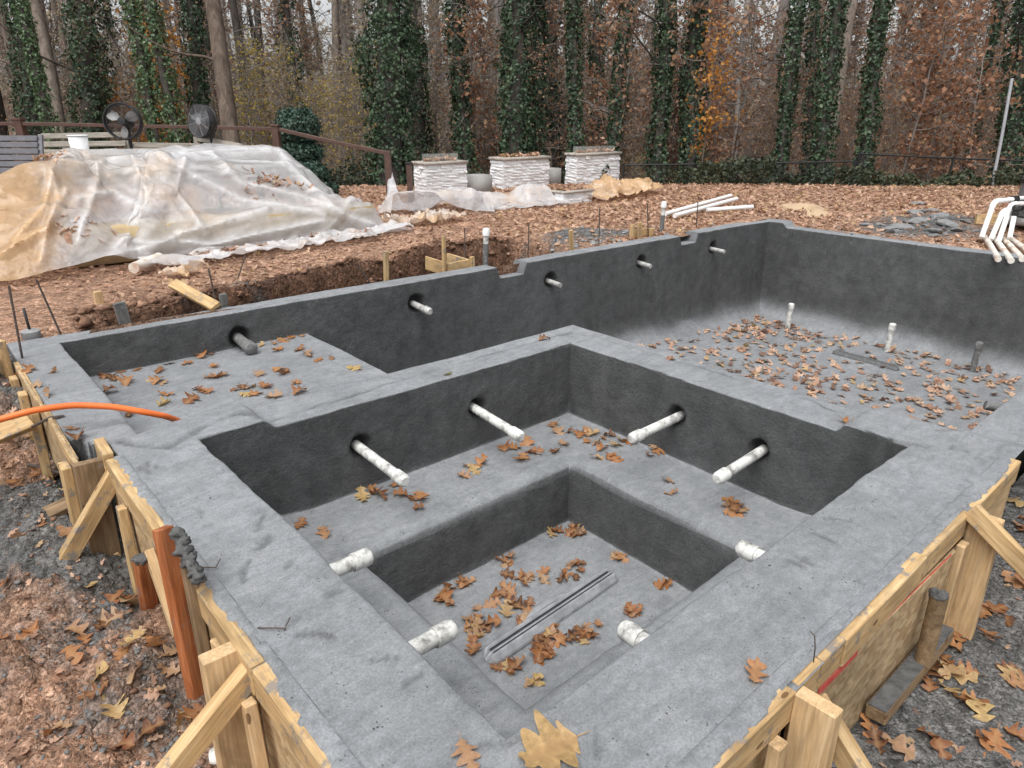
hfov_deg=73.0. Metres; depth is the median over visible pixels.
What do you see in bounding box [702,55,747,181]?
sapling
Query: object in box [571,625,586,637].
oak leaf
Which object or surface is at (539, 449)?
oak leaf
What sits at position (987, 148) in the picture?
sapling
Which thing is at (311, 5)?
bare tree
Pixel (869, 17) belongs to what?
sapling
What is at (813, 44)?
ivy tree
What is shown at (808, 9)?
sapling
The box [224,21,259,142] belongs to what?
sapling
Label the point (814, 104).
sapling
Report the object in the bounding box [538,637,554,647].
oak leaf
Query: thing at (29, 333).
capped bar
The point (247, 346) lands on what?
pipe stub
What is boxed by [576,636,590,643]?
oak leaf
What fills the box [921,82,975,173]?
sapling
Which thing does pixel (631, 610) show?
oak leaf
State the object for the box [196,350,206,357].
oak leaf
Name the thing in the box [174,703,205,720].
oak leaf
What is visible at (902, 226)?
concrete chunk
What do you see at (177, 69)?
sapling
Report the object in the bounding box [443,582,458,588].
oak leaf
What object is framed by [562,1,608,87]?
sapling
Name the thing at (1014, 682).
oak leaf
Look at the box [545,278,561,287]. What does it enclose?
pipe stub
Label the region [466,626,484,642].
oak leaf
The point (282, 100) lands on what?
sapling
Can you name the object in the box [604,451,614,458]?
oak leaf
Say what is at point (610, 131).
sapling
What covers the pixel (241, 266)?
rebar
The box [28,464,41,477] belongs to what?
oak leaf
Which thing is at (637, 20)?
sapling
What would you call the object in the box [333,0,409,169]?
sapling
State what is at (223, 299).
stake
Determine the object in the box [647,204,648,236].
rebar
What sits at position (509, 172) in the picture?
stone planter
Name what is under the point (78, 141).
bin
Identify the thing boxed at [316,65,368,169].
sapling
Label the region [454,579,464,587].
oak leaf
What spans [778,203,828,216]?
sand mound
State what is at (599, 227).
rebar
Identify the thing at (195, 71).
ivy tree
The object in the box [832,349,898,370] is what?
channel drain
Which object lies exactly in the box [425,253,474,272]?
box form
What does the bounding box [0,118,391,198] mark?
railing
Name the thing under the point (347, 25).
sapling
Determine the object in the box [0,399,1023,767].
cement crumbs
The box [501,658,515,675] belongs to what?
oak leaf
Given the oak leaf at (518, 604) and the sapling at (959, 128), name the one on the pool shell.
the oak leaf at (518, 604)
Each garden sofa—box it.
[38,132,135,197]
[132,142,206,209]
[193,137,250,210]
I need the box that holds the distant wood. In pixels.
[0,0,1022,174]
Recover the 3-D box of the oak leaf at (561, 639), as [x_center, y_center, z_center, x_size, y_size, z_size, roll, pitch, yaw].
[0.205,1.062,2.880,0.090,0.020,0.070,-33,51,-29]
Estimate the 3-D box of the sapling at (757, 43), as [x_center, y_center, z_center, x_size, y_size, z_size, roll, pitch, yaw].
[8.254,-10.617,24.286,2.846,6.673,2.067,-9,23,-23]
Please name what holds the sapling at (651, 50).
on the ground
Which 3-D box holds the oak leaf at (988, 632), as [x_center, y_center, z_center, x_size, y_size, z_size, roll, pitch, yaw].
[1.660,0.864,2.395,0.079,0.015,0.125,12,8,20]
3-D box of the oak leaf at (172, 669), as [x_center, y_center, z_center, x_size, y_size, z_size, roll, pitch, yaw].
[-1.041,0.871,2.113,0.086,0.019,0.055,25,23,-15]
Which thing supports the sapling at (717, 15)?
on the ground
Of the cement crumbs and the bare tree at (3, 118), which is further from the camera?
the bare tree at (3, 118)
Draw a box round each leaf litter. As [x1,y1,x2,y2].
[0,182,1023,304]
[638,314,1023,484]
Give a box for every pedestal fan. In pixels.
[102,102,160,216]
[187,104,240,212]
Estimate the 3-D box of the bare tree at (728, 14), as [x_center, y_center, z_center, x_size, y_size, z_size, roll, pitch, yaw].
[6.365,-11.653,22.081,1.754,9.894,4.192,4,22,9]
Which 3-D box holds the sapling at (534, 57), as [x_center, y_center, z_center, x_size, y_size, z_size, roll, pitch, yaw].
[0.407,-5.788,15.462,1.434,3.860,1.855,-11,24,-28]
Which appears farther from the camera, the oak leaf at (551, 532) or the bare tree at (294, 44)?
the bare tree at (294, 44)
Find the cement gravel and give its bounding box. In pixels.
[545,212,1019,251]
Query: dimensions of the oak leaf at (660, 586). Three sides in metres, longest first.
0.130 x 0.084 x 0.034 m
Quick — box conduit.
[0,402,180,422]
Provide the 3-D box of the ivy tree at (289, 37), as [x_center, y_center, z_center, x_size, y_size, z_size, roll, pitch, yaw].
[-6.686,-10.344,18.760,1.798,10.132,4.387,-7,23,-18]
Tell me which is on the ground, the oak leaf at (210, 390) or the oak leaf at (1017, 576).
the oak leaf at (1017, 576)
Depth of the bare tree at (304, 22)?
26.44 m
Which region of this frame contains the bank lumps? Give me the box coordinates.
[76,235,507,319]
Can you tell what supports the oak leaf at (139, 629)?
on the ground
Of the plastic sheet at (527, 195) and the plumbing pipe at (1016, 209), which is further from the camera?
the plastic sheet at (527, 195)
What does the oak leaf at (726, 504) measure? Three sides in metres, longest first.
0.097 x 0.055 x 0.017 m
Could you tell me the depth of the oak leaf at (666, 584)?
3.23 m
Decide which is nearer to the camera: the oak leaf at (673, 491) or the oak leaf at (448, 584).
the oak leaf at (448, 584)
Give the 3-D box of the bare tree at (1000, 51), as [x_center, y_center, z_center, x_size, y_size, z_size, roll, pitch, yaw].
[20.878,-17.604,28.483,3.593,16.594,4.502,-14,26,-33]
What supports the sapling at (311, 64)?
on the ground
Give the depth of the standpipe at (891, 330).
7.74 m
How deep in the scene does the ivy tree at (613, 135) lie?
14.92 m
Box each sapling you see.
[0,0,81,135]
[0,9,18,141]
[0,9,40,126]
[0,40,16,141]
[26,0,100,185]
[36,0,76,122]
[38,6,80,131]
[50,0,115,113]
[54,0,133,138]
[56,1,126,146]
[59,0,130,185]
[59,2,141,177]
[98,0,180,141]
[98,72,145,182]
[102,0,145,134]
[108,0,182,182]
[110,43,147,146]
[110,44,159,139]
[113,3,190,129]
[124,3,200,148]
[144,0,236,139]
[145,20,217,142]
[159,15,188,131]
[170,0,256,136]
[178,25,241,181]
[179,11,239,122]
[179,50,207,140]
[180,2,237,122]
[211,0,277,159]
[213,26,278,181]
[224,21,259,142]
[226,0,345,143]
[229,26,293,183]
[231,56,276,179]
[232,69,269,179]
[235,0,334,137]
[236,102,265,180]
[238,67,289,184]
[243,41,316,183]
[252,0,335,148]
[253,48,309,175]
[255,33,298,130]
[256,31,336,168]
[267,0,344,144]
[292,9,340,153]
[294,70,349,175]
[295,16,336,164]
[297,73,344,174]
[298,70,341,162]
[307,82,359,172]
[314,68,371,179]
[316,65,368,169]
[317,0,377,163]
[317,34,373,175]
[321,0,375,158]
[325,49,376,181]
[328,35,377,177]
[333,0,377,153]
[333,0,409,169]
[334,70,376,170]
[363,82,425,182]
[402,0,471,156]
[407,2,457,153]
[408,0,484,165]
[410,65,450,156]
[418,0,447,126]
[423,0,487,137]
[427,0,524,172]
[433,0,526,172]
[438,6,493,143]
[444,0,496,146]
[448,56,498,170]
[467,23,496,146]
[471,86,504,173]
[475,0,528,140]
[476,20,529,161]
[487,0,602,166]
[494,23,570,149]
[495,28,562,159]
[531,0,612,183]
[543,24,584,160]
[545,1,586,164]
[545,20,592,148]
[557,0,654,171]
[560,0,593,164]
[561,0,646,142]
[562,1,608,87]
[563,0,636,148]
[565,71,606,150]
[566,17,630,147]
[577,0,673,175]
[579,1,647,130]
[582,11,633,154]
[593,84,633,166]
[594,54,650,179]
[602,0,654,170]
[619,29,678,176]
[620,6,653,169]
[621,51,656,178]
[626,0,681,159]
[628,0,678,169]
[628,68,651,175]
[629,154,646,177]
[632,0,716,182]
[632,4,676,149]
[638,11,734,144]
[641,22,737,178]
[642,0,759,138]
[645,78,716,181]
[646,18,683,158]
[667,0,764,179]
[669,0,815,175]
[671,81,683,168]
[681,6,743,170]
[685,0,764,156]
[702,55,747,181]
[704,38,738,156]
[708,1,773,170]
[710,44,767,182]
[718,0,768,158]
[720,0,781,177]
[726,0,828,154]
[728,0,793,179]
[741,8,822,177]
[743,0,864,172]
[744,62,782,174]
[748,75,809,182]
[762,18,824,161]
[765,83,802,170]
[791,37,854,166]
[792,0,849,173]
[792,83,820,171]
[793,1,875,142]
[795,6,865,133]
[797,56,846,164]
[803,0,910,163]
[816,83,859,181]
[830,9,907,170]
[831,65,877,179]
[835,69,895,163]
[839,0,899,160]
[855,0,949,174]
[855,0,957,170]
[862,1,916,151]
[872,0,998,177]
[872,53,922,169]
[872,67,912,180]
[877,0,973,173]
[880,87,940,181]
[882,44,931,164]
[883,0,999,175]
[884,2,960,167]
[893,0,973,149]
[900,70,947,170]
[911,0,1015,181]
[912,64,972,180]
[916,71,954,180]
[917,0,1020,166]
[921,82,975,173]
[922,0,1023,181]
[935,0,1018,154]
[940,61,996,171]
[941,0,1014,176]
[941,67,1006,176]
[950,0,1022,155]
[957,12,1023,173]
[957,99,996,177]
[960,30,1021,175]
[971,11,1023,155]
[990,126,1023,170]
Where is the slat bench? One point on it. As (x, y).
(20, 148)
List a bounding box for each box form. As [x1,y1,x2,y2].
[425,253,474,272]
[629,222,654,237]
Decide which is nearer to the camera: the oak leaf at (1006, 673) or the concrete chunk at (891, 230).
the oak leaf at (1006, 673)
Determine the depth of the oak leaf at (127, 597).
2.50 m
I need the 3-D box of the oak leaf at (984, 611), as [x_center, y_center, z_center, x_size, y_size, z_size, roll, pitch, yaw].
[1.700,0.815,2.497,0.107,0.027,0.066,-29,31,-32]
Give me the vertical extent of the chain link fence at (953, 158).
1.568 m
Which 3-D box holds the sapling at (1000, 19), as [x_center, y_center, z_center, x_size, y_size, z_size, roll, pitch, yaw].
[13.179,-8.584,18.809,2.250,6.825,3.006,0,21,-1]
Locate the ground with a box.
[0,84,1023,767]
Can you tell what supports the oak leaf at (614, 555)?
on the pool shell
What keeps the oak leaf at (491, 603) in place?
on the pool shell
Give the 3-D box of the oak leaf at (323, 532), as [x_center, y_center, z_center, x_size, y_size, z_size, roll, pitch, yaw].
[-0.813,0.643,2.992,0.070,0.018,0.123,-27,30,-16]
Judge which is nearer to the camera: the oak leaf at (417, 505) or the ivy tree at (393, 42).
the oak leaf at (417, 505)
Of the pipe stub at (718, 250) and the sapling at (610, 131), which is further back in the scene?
the sapling at (610, 131)
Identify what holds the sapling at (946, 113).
on the ground
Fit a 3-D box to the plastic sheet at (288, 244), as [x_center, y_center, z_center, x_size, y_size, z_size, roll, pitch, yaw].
[-2.184,-1.408,6.859,0.412,0.150,2.806,20,29,41]
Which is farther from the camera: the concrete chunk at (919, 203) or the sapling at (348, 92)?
the sapling at (348, 92)
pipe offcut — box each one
[128,253,162,272]
[209,747,216,764]
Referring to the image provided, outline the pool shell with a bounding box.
[6,219,1023,767]
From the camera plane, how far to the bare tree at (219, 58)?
14.39 m
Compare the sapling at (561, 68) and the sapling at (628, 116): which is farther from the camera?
the sapling at (561, 68)
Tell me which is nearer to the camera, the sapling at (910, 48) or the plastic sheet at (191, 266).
the plastic sheet at (191, 266)
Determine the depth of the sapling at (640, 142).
21.86 m
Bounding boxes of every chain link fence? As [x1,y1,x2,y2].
[622,160,856,184]
[856,152,1023,184]
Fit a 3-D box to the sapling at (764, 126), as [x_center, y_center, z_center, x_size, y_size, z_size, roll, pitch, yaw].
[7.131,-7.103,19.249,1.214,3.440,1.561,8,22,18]
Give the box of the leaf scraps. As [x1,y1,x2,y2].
[0,147,1023,767]
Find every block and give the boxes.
[466,173,491,191]
[548,167,560,183]
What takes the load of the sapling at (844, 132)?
on the ground
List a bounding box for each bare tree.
[0,0,24,116]
[0,0,121,180]
[0,15,78,114]
[0,21,12,173]
[28,0,79,185]
[51,0,81,122]
[96,0,204,139]
[97,0,168,153]
[118,0,240,183]
[161,0,187,132]
[166,0,252,133]
[168,0,189,141]
[170,16,261,139]
[207,2,267,71]
[220,0,243,125]
[224,0,279,133]
[228,0,256,180]
[228,1,274,160]
[247,0,271,173]
[261,0,324,79]
[269,0,353,161]
[281,2,357,153]
[281,3,329,97]
[297,0,334,144]
[309,0,421,169]
[315,0,376,143]
[331,0,349,177]
[331,0,376,159]
[340,0,484,149]
[345,0,467,120]
[355,1,487,171]
[428,1,465,155]
[429,27,445,128]
[438,0,525,152]
[462,0,497,139]
[469,0,496,163]
[501,0,608,151]
[559,0,618,151]
[635,4,756,170]
[641,1,681,166]
[705,1,749,160]
[709,0,734,162]
[713,0,750,177]
[729,0,778,131]
[731,0,819,167]
[743,2,759,99]
[744,0,963,172]
[744,40,783,160]
[755,0,789,166]
[756,3,808,169]
[767,0,847,143]
[821,0,857,175]
[834,0,871,160]
[842,1,911,165]
[872,2,966,159]
[881,2,958,174]
[886,0,1017,179]
[941,1,983,160]
[946,2,981,160]
[985,2,1011,155]
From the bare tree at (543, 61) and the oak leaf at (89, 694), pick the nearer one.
the oak leaf at (89, 694)
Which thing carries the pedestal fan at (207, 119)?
on the ground
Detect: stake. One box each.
[93,291,103,303]
[113,301,131,324]
[219,293,227,307]
[383,251,388,280]
[441,235,445,271]
[568,230,573,250]
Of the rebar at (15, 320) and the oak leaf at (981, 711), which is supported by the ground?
the oak leaf at (981, 711)
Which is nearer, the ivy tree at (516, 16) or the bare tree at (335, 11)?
the ivy tree at (516, 16)
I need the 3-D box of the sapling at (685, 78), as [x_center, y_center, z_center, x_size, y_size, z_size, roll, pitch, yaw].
[6.325,-11.507,25.282,3.928,7.381,3.058,0,21,-2]
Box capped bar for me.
[20,308,41,339]
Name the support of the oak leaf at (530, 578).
on the pool shell
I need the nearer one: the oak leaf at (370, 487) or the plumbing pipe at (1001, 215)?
the oak leaf at (370, 487)
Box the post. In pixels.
[405,162,412,190]
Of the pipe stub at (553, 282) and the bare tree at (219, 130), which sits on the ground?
the bare tree at (219, 130)
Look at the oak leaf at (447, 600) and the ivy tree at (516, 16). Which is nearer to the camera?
the oak leaf at (447, 600)
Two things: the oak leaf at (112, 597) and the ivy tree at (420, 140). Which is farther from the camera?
the ivy tree at (420, 140)
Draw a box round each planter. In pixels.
[411,159,467,189]
[488,155,550,189]
[551,188,594,203]
[564,151,621,183]
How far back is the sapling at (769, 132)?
16.25 m
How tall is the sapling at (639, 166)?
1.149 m
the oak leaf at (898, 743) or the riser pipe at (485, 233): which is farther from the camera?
the riser pipe at (485, 233)
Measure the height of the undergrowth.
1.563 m
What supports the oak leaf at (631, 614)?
on the pool shell
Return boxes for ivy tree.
[0,0,49,154]
[3,0,120,185]
[10,0,62,156]
[86,0,166,183]
[133,0,195,184]
[166,0,221,183]
[237,0,308,124]
[347,0,430,185]
[400,0,441,160]
[436,0,503,173]
[491,0,564,155]
[523,0,551,164]
[544,0,583,181]
[563,0,586,172]
[584,0,619,149]
[604,0,636,165]
[615,0,679,184]
[674,0,713,183]
[749,0,823,173]
[757,0,816,182]
[807,0,851,177]
[849,0,894,183]
[962,0,1014,172]
[985,0,1023,184]
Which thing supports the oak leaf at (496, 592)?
on the pool shell
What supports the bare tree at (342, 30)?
on the ground
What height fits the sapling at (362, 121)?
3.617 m
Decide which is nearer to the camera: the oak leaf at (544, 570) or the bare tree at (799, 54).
the oak leaf at (544, 570)
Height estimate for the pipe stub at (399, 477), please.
0.066 m
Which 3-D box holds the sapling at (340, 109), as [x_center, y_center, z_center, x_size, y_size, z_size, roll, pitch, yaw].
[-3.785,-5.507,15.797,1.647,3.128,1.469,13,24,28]
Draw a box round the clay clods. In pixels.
[0,198,771,767]
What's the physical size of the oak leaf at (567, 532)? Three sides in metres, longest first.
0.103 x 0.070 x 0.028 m
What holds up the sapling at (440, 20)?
on the ground
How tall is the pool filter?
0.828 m
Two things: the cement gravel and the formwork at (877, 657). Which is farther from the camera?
the cement gravel
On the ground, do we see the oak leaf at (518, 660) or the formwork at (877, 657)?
the formwork at (877, 657)
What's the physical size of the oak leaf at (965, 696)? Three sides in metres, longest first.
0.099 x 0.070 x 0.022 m
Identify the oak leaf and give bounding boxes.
[6,479,25,485]
[7,474,24,486]
[10,531,26,538]
[16,626,38,639]
[18,619,38,632]
[21,363,34,372]
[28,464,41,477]
[31,379,41,386]
[40,387,49,397]
[43,725,60,735]
[52,719,72,729]
[56,524,72,537]
[59,643,83,664]
[62,617,88,635]
[65,427,83,439]
[76,633,92,643]
[76,677,112,700]
[85,581,97,587]
[91,608,129,629]
[91,660,108,682]
[98,373,112,377]
[98,606,126,628]
[100,587,124,603]
[100,694,127,723]
[102,384,115,392]
[107,371,117,380]
[109,726,134,748]
[112,645,129,659]
[116,374,133,385]
[116,596,138,604]
[118,631,144,644]
[121,594,136,599]
[126,625,145,636]
[126,661,142,683]
[138,715,164,739]
[143,684,167,691]
[144,635,166,646]
[148,375,163,384]
[154,364,163,373]
[154,389,174,395]
[156,396,170,404]
[157,661,180,676]
[159,644,176,657]
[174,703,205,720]
[175,711,191,732]
[182,391,199,403]
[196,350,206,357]
[200,387,216,392]
[236,383,246,388]
[238,391,249,396]
[248,389,261,394]
[253,369,264,376]
[257,381,272,387]
[266,388,281,396]
[272,367,283,372]
[277,337,289,342]
[277,368,290,373]
[291,385,306,394]
[294,344,304,350]
[294,514,307,528]
[302,349,312,355]
[315,525,329,538]
[346,365,360,370]
[353,484,370,500]
[366,484,378,491]
[369,486,387,499]
[393,486,407,495]
[407,495,415,500]
[412,489,428,499]
[412,502,424,508]
[434,585,453,605]
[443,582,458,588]
[445,596,456,606]
[451,733,480,767]
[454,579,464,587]
[456,575,475,587]
[457,469,471,477]
[457,571,470,588]
[462,617,482,631]
[463,615,476,628]
[464,637,481,655]
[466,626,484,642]
[467,461,481,473]
[471,604,483,610]
[471,617,485,635]
[474,453,487,466]
[478,619,490,632]
[483,597,501,608]
[485,614,502,625]
[489,587,506,599]
[490,661,504,671]
[495,556,512,565]
[497,439,509,450]
[498,567,514,578]
[498,599,516,618]
[499,580,516,594]
[500,555,510,567]
[501,551,515,556]
[501,654,529,667]
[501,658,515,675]
[503,594,516,602]
[506,654,522,672]
[509,441,521,448]
[509,594,524,609]
[514,451,530,458]
[514,571,533,579]
[516,608,537,620]
[516,614,529,624]
[517,568,523,578]
[518,710,589,767]
[519,436,534,447]
[519,603,532,615]
[523,596,535,606]
[524,573,535,581]
[524,676,540,687]
[528,646,545,661]
[529,673,545,686]
[530,634,540,648]
[531,446,543,452]
[532,640,551,665]
[536,565,549,573]
[537,573,550,584]
[537,634,550,646]
[537,651,549,663]
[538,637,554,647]
[539,334,549,339]
[542,625,560,636]
[544,627,561,636]
[545,644,552,654]
[546,419,559,426]
[547,526,555,536]
[552,425,564,434]
[552,524,563,531]
[553,633,567,647]
[556,572,565,582]
[558,439,568,444]
[559,572,570,579]
[560,567,572,578]
[564,526,574,536]
[565,562,574,569]
[566,629,579,640]
[568,523,582,536]
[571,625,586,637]
[572,428,586,438]
[572,573,580,580]
[575,559,586,564]
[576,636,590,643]
[579,629,595,639]
[581,623,593,632]
[585,428,599,436]
[592,619,603,625]
[597,442,608,450]
[604,428,615,435]
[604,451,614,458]
[608,452,623,462]
[610,550,622,559]
[615,552,628,562]
[623,607,639,619]
[624,599,641,615]
[625,604,638,617]
[633,603,643,615]
[652,448,664,454]
[653,577,672,589]
[653,578,669,589]
[660,488,677,494]
[717,495,740,502]
[719,500,734,506]
[721,508,743,517]
[728,499,746,509]
[729,506,748,512]
[744,657,768,685]
[839,416,853,422]
[860,713,877,737]
[865,725,887,754]
[881,732,914,761]
[916,726,938,737]
[921,675,939,691]
[926,667,952,676]
[927,726,953,759]
[930,658,941,673]
[935,654,954,666]
[937,658,968,679]
[938,679,962,692]
[949,637,962,653]
[952,660,986,675]
[952,664,977,684]
[952,689,980,701]
[953,631,966,642]
[954,696,989,705]
[965,693,995,721]
[974,729,993,746]
[978,627,1001,636]
[979,599,991,617]
[979,723,1015,758]
[982,600,1008,615]
[996,659,1015,671]
[997,664,1020,680]
[997,721,1023,740]
[1001,568,1023,588]
[1004,615,1016,625]
[1006,668,1023,689]
[1007,497,1023,506]
[1013,573,1023,583]
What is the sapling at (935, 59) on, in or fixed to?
on the ground
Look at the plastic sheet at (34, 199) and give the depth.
6.58 m
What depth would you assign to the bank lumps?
6.01 m
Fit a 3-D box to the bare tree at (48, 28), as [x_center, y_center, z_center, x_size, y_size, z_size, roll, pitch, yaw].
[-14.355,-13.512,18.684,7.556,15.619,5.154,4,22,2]
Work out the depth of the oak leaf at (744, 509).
3.20 m
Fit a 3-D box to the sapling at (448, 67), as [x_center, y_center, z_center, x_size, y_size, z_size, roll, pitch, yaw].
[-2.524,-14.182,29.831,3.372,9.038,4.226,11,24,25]
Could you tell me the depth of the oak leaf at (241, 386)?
4.04 m
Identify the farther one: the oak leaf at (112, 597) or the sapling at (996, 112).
the sapling at (996, 112)
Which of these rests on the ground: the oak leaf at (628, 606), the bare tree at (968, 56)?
the bare tree at (968, 56)
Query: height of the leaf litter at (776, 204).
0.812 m
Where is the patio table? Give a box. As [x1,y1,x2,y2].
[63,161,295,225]
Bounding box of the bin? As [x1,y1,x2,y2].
[66,135,88,183]
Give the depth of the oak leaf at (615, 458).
3.66 m
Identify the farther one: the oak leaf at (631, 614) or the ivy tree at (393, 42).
the ivy tree at (393, 42)
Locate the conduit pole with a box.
[991,78,1013,184]
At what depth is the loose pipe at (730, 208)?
9.58 m
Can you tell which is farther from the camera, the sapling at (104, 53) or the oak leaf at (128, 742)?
the sapling at (104, 53)
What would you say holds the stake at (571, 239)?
on the ground
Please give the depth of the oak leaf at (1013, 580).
2.68 m
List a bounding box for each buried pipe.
[983,235,1001,261]
[993,235,1014,263]
[1002,235,1023,261]
[1009,237,1023,251]
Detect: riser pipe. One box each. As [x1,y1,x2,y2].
[482,228,489,264]
[659,201,666,232]
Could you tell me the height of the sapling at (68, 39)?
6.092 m
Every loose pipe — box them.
[665,194,732,215]
[672,197,737,217]
[706,205,753,211]
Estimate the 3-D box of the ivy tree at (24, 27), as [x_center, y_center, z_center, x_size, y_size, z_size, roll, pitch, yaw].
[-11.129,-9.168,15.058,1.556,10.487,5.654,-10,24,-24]
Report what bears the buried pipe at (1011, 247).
on the ground
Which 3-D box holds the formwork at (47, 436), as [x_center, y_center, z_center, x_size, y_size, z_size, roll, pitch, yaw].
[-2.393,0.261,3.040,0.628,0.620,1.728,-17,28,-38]
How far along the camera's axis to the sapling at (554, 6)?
15.92 m
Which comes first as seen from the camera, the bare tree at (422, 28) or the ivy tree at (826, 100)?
the ivy tree at (826, 100)
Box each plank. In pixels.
[24,497,67,516]
[168,279,220,310]
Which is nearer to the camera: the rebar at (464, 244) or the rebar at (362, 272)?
the rebar at (362, 272)
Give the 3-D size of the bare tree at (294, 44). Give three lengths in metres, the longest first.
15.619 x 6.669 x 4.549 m
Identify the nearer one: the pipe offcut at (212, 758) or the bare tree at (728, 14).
the pipe offcut at (212, 758)
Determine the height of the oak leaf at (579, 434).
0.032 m
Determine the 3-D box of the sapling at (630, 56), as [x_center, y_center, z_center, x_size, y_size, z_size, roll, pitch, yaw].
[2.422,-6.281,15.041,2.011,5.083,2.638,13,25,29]
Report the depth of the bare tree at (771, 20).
26.58 m
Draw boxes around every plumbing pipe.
[979,195,1023,238]
[988,206,1023,240]
[997,200,1023,240]
[1007,205,1020,239]
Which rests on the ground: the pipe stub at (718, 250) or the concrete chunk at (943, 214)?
the concrete chunk at (943, 214)
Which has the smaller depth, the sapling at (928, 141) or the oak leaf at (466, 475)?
the oak leaf at (466, 475)
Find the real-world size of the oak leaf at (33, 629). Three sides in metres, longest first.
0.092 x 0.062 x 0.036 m
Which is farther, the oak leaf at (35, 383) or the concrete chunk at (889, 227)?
the concrete chunk at (889, 227)
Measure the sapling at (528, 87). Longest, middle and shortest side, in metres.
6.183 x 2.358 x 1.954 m
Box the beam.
[974,214,1023,226]
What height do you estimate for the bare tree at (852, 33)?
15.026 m
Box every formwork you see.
[0,339,80,525]
[59,437,364,767]
[674,456,1023,767]
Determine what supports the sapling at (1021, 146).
on the ground
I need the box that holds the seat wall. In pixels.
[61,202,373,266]
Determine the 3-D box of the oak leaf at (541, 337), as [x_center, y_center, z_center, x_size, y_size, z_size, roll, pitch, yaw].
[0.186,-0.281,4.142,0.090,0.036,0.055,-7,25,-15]
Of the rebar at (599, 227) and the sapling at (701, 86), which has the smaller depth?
the rebar at (599, 227)
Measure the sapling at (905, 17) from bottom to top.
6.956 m
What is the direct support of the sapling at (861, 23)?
on the ground
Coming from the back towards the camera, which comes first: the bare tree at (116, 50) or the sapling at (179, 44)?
the bare tree at (116, 50)
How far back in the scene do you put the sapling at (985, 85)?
14.64 m
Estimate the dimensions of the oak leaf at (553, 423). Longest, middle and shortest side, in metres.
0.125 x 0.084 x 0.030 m
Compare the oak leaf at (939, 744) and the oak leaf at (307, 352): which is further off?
the oak leaf at (307, 352)
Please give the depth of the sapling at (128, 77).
24.78 m
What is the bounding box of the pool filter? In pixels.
[1001,176,1023,225]
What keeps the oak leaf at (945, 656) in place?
on the ground
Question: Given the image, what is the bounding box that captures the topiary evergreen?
[270,106,340,196]
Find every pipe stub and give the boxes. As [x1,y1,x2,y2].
[232,332,257,354]
[329,548,373,575]
[351,440,409,486]
[408,619,457,654]
[410,300,432,314]
[468,402,524,441]
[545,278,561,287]
[617,620,648,647]
[627,411,684,443]
[636,260,651,268]
[709,246,725,253]
[712,445,768,483]
[735,540,765,561]
[983,401,1001,411]
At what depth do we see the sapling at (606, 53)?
20.30 m
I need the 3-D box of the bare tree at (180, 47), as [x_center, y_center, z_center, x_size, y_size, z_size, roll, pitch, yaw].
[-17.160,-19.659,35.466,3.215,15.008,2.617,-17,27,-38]
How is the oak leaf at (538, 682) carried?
on the pool shell
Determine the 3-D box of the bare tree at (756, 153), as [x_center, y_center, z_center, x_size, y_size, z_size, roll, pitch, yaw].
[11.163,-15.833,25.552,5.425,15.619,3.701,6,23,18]
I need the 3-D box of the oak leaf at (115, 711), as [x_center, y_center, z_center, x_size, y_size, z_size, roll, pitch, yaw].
[-1.124,0.916,1.957,0.073,0.028,0.110,-16,50,-46]
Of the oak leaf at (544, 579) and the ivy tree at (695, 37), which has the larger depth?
the ivy tree at (695, 37)
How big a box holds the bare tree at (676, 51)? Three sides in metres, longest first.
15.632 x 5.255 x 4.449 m
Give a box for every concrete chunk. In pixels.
[859,223,872,225]
[881,226,896,230]
[884,228,895,232]
[889,223,913,229]
[907,209,922,213]
[908,217,928,223]
[910,201,925,204]
[917,209,930,212]
[927,208,939,211]
[927,228,943,232]
[929,212,949,217]
[936,219,959,227]
[949,227,963,231]
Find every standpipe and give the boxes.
[785,303,794,327]
[884,323,895,351]
[969,341,983,371]
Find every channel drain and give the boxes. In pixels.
[483,568,617,664]
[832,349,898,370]
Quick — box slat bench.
[0,134,43,172]
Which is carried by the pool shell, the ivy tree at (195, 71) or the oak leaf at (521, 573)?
the oak leaf at (521, 573)
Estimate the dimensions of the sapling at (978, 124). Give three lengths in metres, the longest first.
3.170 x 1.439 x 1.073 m
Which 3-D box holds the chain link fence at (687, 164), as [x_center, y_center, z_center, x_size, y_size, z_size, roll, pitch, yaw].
[4.473,-3.752,13.830,4.603,1.426,0.048,0,21,0]
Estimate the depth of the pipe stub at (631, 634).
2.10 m
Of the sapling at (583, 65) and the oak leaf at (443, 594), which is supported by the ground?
the sapling at (583, 65)
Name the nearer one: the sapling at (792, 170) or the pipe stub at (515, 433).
the pipe stub at (515, 433)
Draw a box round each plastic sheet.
[0,145,382,280]
[138,219,413,264]
[158,259,208,275]
[378,173,573,212]
[380,208,466,223]
[586,174,662,199]
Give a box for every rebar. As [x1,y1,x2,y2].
[8,286,23,358]
[26,463,59,473]
[31,415,64,427]
[35,279,61,334]
[208,268,217,308]
[237,254,245,278]
[355,263,370,282]
[464,228,465,257]
[527,224,529,257]
[598,208,599,243]
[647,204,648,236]
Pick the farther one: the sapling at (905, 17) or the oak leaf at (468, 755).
the sapling at (905, 17)
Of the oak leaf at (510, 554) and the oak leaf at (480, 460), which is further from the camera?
the oak leaf at (480, 460)
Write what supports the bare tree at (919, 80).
on the ground
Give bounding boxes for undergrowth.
[196,154,1023,186]
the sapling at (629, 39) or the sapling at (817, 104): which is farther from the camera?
the sapling at (629, 39)
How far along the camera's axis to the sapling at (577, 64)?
24.02 m

